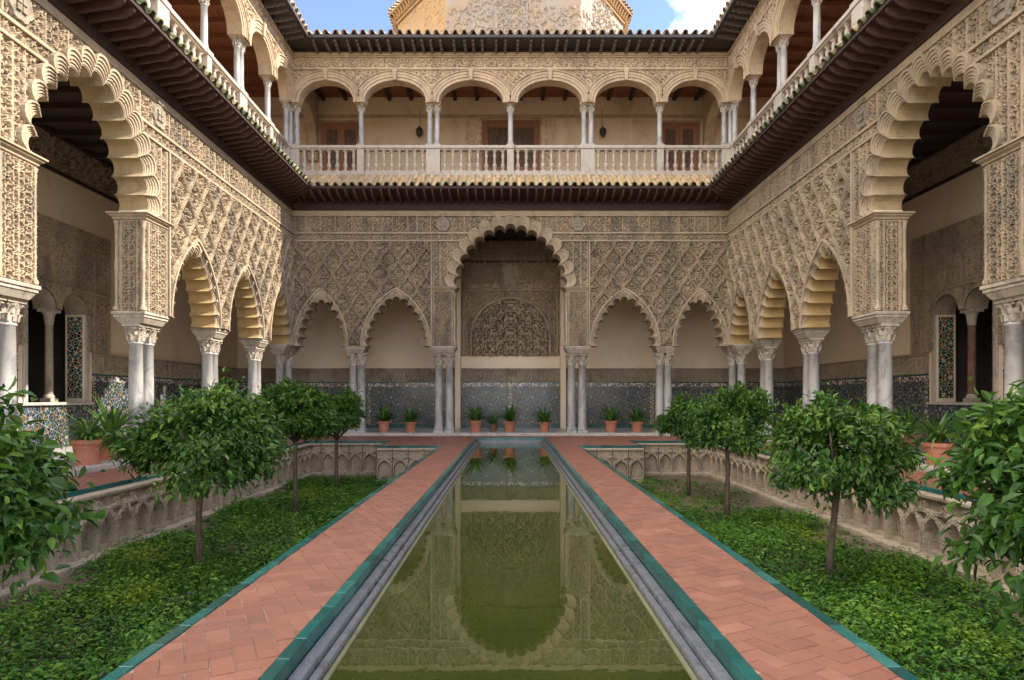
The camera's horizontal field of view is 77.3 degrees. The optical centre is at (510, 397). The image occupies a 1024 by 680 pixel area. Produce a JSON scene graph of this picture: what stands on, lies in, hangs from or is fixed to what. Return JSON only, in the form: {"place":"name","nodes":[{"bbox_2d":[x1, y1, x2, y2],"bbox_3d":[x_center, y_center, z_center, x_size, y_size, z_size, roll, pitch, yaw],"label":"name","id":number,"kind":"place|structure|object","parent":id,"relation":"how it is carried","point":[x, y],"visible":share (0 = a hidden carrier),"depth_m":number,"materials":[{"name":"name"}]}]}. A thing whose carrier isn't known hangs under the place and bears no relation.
{"place":"outdoors","nodes":[
{"label":"outdoors","id":0,"kind":"place"},
{"bbox_2d":[37,428,967,469],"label":"gallery floor","id":1,"kind":"structure","parent":0,"point":[502,430],"depth_m":23.03,"materials":[{"name":"red tile"}]},
{"bbox_2d":[51,410,117,464],"bbox_3d":[-7.764,0.717,11.776,1.294,1.027,1.282,0,0,-12],"label":"potted plant","id":2,"kind":"object","parent":1,"relation":"on","point":[84,443],"visible":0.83,"depth_m":11.60,"materials":[{"name":"green plant"}]},
{"bbox_2d":[61,392,144,459],"bbox_3d":[-7.916,0.545,12.715,1.562,1.369,1.463,0,0,8],"label":"potted plant","id":3,"kind":"object","parent":1,"relation":"on","point":[113,414],"visible":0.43,"depth_m":12.59,"materials":[{"name":"green plant"}]},
{"bbox_2d":[16,118,238,447],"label":"gallery wall","id":4,"kind":"structure","parent":1,"relation":"on","point":[72,347],"depth_m":16.64,"materials":[{"name":"beige paint"}]},
{"bbox_2d":[0,0,294,448],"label":"arcade wall","id":5,"kind":"structure","parent":1,"relation":"on","point":[209,218],"depth_m":13.27,"materials":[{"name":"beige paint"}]},
{"bbox_2d":[47,0,313,210],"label":"tiled eave","id":6,"kind":"object","parent":5,"relation":"attached to","point":[142,42],"visible":1,"depth_m":13.70,"materials":[{"name":"brown paint"}]},
{"bbox_2d":[370,403,400,431],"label":"potted plant","id":7,"kind":"object","parent":1,"relation":"on","point":[384,422],"visible":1,"depth_m":22.60,"materials":[{"name":"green plant"}]},
{"bbox_2d":[396,405,426,431],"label":"potted plant","id":8,"kind":"object","parent":1,"relation":"on","point":[410,423],"visible":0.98,"depth_m":22.62,"materials":[{"name":"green plant"}]},
{"bbox_2d":[460,404,494,431],"bbox_3d":[-1.259,0.673,22.788,1.441,1.113,1.410,0,0,-1],"label":"potted plant","id":9,"kind":"object","parent":1,"relation":"on","point":[475,422],"visible":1,"depth_m":22.63,"materials":[{"name":"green plant"}]},
{"bbox_2d":[483,410,503,431],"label":"potted plant","id":10,"kind":"object","parent":1,"relation":"on","point":[493,426],"visible":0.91,"depth_m":23.00,"materials":[{"name":"green plant"}]},
{"bbox_2d":[492,404,525,431],"bbox_3d":[-0.021,0.707,22.731,1.402,1.047,1.272,0,0,38],"label":"potted plant","id":11,"kind":"object","parent":1,"relation":"on","point":[510,422],"visible":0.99,"depth_m":22.64,"materials":[{"name":"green plant"}]},
{"bbox_2d":[284,211,736,432],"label":"arcade wall","id":12,"kind":"structure","parent":1,"relation":"on","point":[359,271],"depth_m":21.97,"materials":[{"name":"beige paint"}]},
{"bbox_2d":[293,173,727,210],"bbox_3d":[0.000,-7.033,21.571,15.000,1.263,1.158,0,0,0],"label":"tiled eave","id":13,"kind":"object","parent":12,"relation":"on","point":[505,192],"visible":1,"depth_m":21.61,"materials":[{"name":"brown paint"}]},
{"bbox_2d":[237,237,783,427],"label":"gallery wall","id":14,"kind":"structure","parent":1,"relation":"on","point":[510,351],"depth_m":25.78,"materials":[{"name":"beige paint"}]},
{"bbox_2d":[529,404,557,431],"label":"potted plant","id":15,"kind":"object","parent":1,"relation":"on","point":[545,418],"visible":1,"depth_m":22.66,"materials":[{"name":"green plant"}]},
{"bbox_2d":[594,404,629,431],"bbox_3d":[3.548,0.679,22.746,1.427,1.102,1.396,0,0,21],"label":"potted plant","id":16,"kind":"object","parent":1,"relation":"on","point":[610,415],"visible":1,"depth_m":22.60,"materials":[{"name":"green plant"}]},
{"bbox_2d":[621,404,654,431],"bbox_3d":[4.477,0.710,22.745,1.401,1.039,1.386,0,0,7],"label":"potted plant","id":17,"kind":"object","parent":1,"relation":"on","point":[636,423],"visible":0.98,"depth_m":22.61,"materials":[{"name":"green plant"}]},
{"bbox_2d":[771,396,802,420],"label":"potted plant","id":18,"kind":"object","parent":1,"relation":"on","point":[787,406],"visible":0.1,"depth_m":17.93,"materials":[{"name":"green plant"}]},
{"bbox_2d":[726,0,1023,470],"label":"arcade wall","id":19,"kind":"structure","parent":1,"relation":"on","point":[811,219],"depth_m":13.26,"materials":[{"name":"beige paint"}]},
{"bbox_2d":[707,0,973,210],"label":"tiled eave","id":20,"kind":"object","parent":19,"relation":"attached to","point":[881,39],"visible":1,"depth_m":13.68,"materials":[{"name":"brown paint"}]},
{"bbox_2d":[782,118,1004,448],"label":"gallery wall","id":21,"kind":"structure","parent":1,"relation":"on","point":[949,340],"depth_m":16.79,"materials":[{"name":"beige paint"}]},
{"bbox_2d":[893,404,933,449],"bbox_3d":[8.719,0.684,14.108,1.362,1.091,1.374,0,0,32],"label":"potted plant","id":22,"kind":"object","parent":1,"relation":"on","point":[909,416],"visible":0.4,"depth_m":13.93,"materials":[{"name":"green plant"}]},
{"bbox_2d":[904,408,967,465],"bbox_3d":[7.746,0.706,11.630,1.319,1.048,1.308,0,0,28],"label":"potted plant","id":23,"kind":"object","parent":1,"relation":"on","point":[938,447],"visible":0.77,"depth_m":11.50,"materials":[{"name":"green plant"}]},
{"bbox_2d":[291,0,727,33],"label":"sky","id":24,"kind":"structure","parent":0,"point":[329,15],"materials":[{"name":"blue"}]},
{"bbox_2d":[167,0,853,100],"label":"ceiling","id":25,"kind":"structure","parent":0,"point":[799,46],"depth_m":22.45,"materials":[{"name":"brown wood"}]},
{"bbox_2d":[388,0,632,33],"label":"lantern tower","id":26,"kind":"structure","parent":0,"point":[505,16],"depth_m":32.00,"materials":[{"name":"carved stucco"},{"name":"plaster"},{"name":"clay tile"}]},
{"bbox_2d":[35,77,985,239],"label":"gallery ceiling","id":27,"kind":"structure","parent":0,"point":[66,112],"depth_m":14.68,"materials":[{"name":"brown wood"}]},
{"bbox_2d":[145,0,294,159],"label":"gallery","id":28,"kind":"object","parent":27,"relation":"on","point":[249,22],"visible":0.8,"depth_m":18.38,"materials":[{"name":"stone"}]},
{"bbox_2d":[260,0,310,50],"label":"tiled roof","id":29,"kind":"structure","parent":28,"relation":"on","point":[289,21],"depth_m":20.18,"materials":[{"name":"brown ceramic"}]},
{"bbox_2d":[289,52,731,177],"bbox_3d":[0.000,-9.185,24.026,16.200,5.290,4.349,0,0,0],"label":"gallery","id":30,"kind":"object","parent":27,"relation":"on","point":[510,79],"visible":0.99,"depth_m":22.00,"materials":[{"name":"stone"}]},
{"bbox_2d":[250,97,770,170],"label":"wall","id":31,"kind":"structure","parent":30,"relation":"on","point":[484,121],"depth_m":25.20,"materials":[{"name":"paint"}]},
{"bbox_2d":[293,90,318,161],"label":"cross arch","id":32,"kind":"structure","parent":31,"relation":"attached to","point":[310,108],"depth_m":24.79,"materials":[{"name":"paint"}]},
{"bbox_2d":[319,120,358,170],"bbox_3d":[-6.650,-9.265,25.155,1.740,3.250,0.090,0,0,0],"label":"door","id":33,"kind":"structure","parent":31,"relation":"in","point":[331,132],"depth_m":25.14,"materials":[{"name":"wood"}]},
{"bbox_2d":[416,126,422,136],"bbox_3d":[-3.550,-10.730,25.000,0.280,1.200,0.400,0,0,0],"label":"wall lamp","id":34,"kind":"object","parent":31,"relation":"attached to","point":[419,130],"visible":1,"depth_m":24.86,"materials":[{"name":"black metal"}]},
{"bbox_2d":[465,118,555,170],"bbox_3d":[0.020,-9.305,25.155,3.580,3.330,0.090,0,0,0],"label":"door","id":35,"kind":"structure","parent":31,"relation":"in","point":[482,131],"depth_m":25.15,"materials":[{"name":"paint"}]},
{"bbox_2d":[599,126,606,136],"bbox_3d":[3.600,-10.730,25.000,0.280,1.200,0.400,0,0,0],"label":"wall lamp","id":36,"kind":"object","parent":31,"relation":"attached to","point":[602,130],"visible":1,"depth_m":24.85,"materials":[{"name":"black metal"}]},
{"bbox_2d":[662,120,700,170],"bbox_3d":[6.625,-9.265,25.155,1.690,3.250,0.090,0,0,0],"label":"door","id":37,"kind":"structure","parent":31,"relation":"in","point":[674,132],"depth_m":25.14,"materials":[{"name":"wood"}]},
{"bbox_2d":[702,90,727,161],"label":"cross arch","id":38,"kind":"structure","parent":31,"relation":"attached to","point":[710,109],"depth_m":24.80,"materials":[{"name":"paint"}]},
{"bbox_2d":[293,29,727,53],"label":"tiled roof","id":39,"kind":"structure","parent":30,"relation":"on","point":[455,41],"depth_m":21.48,"materials":[{"name":"brown ceramic"}]},
{"bbox_2d":[726,0,875,159],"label":"gallery","id":40,"kind":"object","parent":27,"relation":"on","point":[771,22],"visible":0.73,"depth_m":18.35,"materials":[{"name":"stone"}]},
{"bbox_2d":[710,0,760,50],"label":"tiled roof","id":41,"kind":"structure","parent":40,"relation":"on","point":[731,21],"depth_m":20.29,"materials":[{"name":"brown ceramic"}]},
{"bbox_2d":[794,25,850,89],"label":"wall","id":42,"kind":"structure","parent":40,"relation":"on","point":[830,48],"depth_m":21.02,"materials":[{"name":"paint"}]},
{"bbox_2d":[0,475,1023,679],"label":"garden soil","id":43,"kind":"structure","parent":0,"point":[759,502],"depth_m":9.29,"materials":[{"name":"brown soil"}]},
{"bbox_2d":[0,376,104,602],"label":"orange tree","id":44,"kind":"object","parent":43,"relation":"on","point":[33,483],"visible":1,"depth_m":4.70,"materials":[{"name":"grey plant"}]},
{"bbox_2d":[0,471,394,679],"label":"ground cover","id":45,"kind":"object","parent":43,"relation":"on","point":[350,491],"visible":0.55,"depth_m":7.51,"materials":[{"name":"green plant"}]},
{"bbox_2d":[93,367,306,568],"bbox_3d":[-4.107,0.988,8.564,2.550,2.867,2.168,0,0,32],"label":"orange tree","id":46,"kind":"object","parent":43,"relation":"on","point":[225,434],"visible":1,"depth_m":8.24,"materials":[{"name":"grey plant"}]},
{"bbox_2d":[249,376,348,513],"bbox_3d":[-4.278,0.984,12.639,1.977,2.874,1.947,0,0,0],"label":"orange tree","id":47,"kind":"object","parent":43,"relation":"on","point":[309,412],"visible":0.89,"depth_m":12.23,"materials":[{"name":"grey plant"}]},
{"bbox_2d":[309,383,366,487],"bbox_3d":[-4.376,1.025,15.876,1.657,2.792,1.811,0,0,0],"label":"orange tree","id":48,"kind":"object","parent":43,"relation":"on","point":[348,401],"visible":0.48,"depth_m":15.65,"materials":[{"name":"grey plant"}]},
{"bbox_2d":[646,390,719,495],"bbox_3d":[4.074,1.113,14.994,1.943,2.617,1.741,0,0,0],"label":"orange tree","id":49,"kind":"object","parent":43,"relation":"on","point":[671,423],"visible":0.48,"depth_m":14.97,"materials":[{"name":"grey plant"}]},
{"bbox_2d":[670,379,782,518],"bbox_3d":[4.183,1.036,12.191,1.858,2.770,1.996,0,0,41],"label":"orange tree","id":50,"kind":"object","parent":43,"relation":"on","point":[729,419],"visible":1,"depth_m":11.90,"materials":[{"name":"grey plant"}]},
{"bbox_2d":[628,475,1023,679],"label":"ground cover","id":51,"kind":"object","parent":43,"relation":"on","point":[733,530],"visible":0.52,"depth_m":7.32,"materials":[{"name":"green plant"}]},
{"bbox_2d":[759,381,928,577],"bbox_3d":[4.215,1.108,8.180,1.908,2.629,2.228,0,0,16],"label":"orange tree","id":52,"kind":"object","parent":43,"relation":"on","point":[834,468],"visible":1,"depth_m":7.79,"materials":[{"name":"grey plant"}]},
{"bbox_2d":[705,445,1023,600],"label":"garden wall","id":53,"kind":"structure","parent":43,"relation":"on","point":[920,527],"depth_m":10.08,"materials":[{"name":"stone"}]},
{"bbox_2d":[917,377,1023,634],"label":"orange tree","id":54,"kind":"object","parent":43,"relation":"on","point":[993,441],"visible":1,"depth_m":4.58,"materials":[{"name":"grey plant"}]},
{"bbox_2d":[57,436,1020,679],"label":"walkway","id":55,"kind":"structure","parent":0,"point":[766,625],"depth_m":4.40,"materials":[{"name":"brick"}]},
{"bbox_2d":[0,443,315,598],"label":"garden wall","id":56,"kind":"structure","parent":55,"relation":"on","point":[131,510],"depth_m":10.13,"materials":[{"name":"stone"}]},
{"bbox_2d":[311,443,382,475],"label":"garden wall","id":57,"kind":"structure","parent":55,"relation":"on","point":[360,459],"depth_m":19.25,"materials":[{"name":"stone"}]},
{"bbox_2d":[377,448,435,481],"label":"garden wall","id":58,"kind":"structure","parent":55,"relation":"on","point":[392,462],"depth_m":17.36,"materials":[{"name":"stone"}]},
{"bbox_2d":[258,437,762,679],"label":"pool rim","id":59,"kind":"object","parent":55,"relation":"on","point":[324,656],"visible":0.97,"depth_m":4.45,"materials":[{"name":"grey tile"}]},
{"bbox_2d":[329,443,691,679],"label":"pool water","id":60,"kind":"structure","parent":59,"relation":"in","point":[510,568],"depth_m":4.71,"materials":[{"name":"green liquid"}]},
{"bbox_2d":[62,433,985,482],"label":"kerb","id":61,"kind":"structure","parent":55,"relation":"on","point":[99,467],"depth_m":21.92,"materials":[{"name":"stone"}]},
{"bbox_2d":[585,448,644,483],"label":"garden wall","id":62,"kind":"structure","parent":55,"relation":"on","point":[627,462],"depth_m":17.36,"materials":[{"name":"stone"}]},
{"bbox_2d":[638,443,710,475],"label":"garden wall","id":63,"kind":"structure","parent":55,"relation":"on","point":[665,458],"depth_m":19.25,"materials":[{"name":"stone"}]}
]}

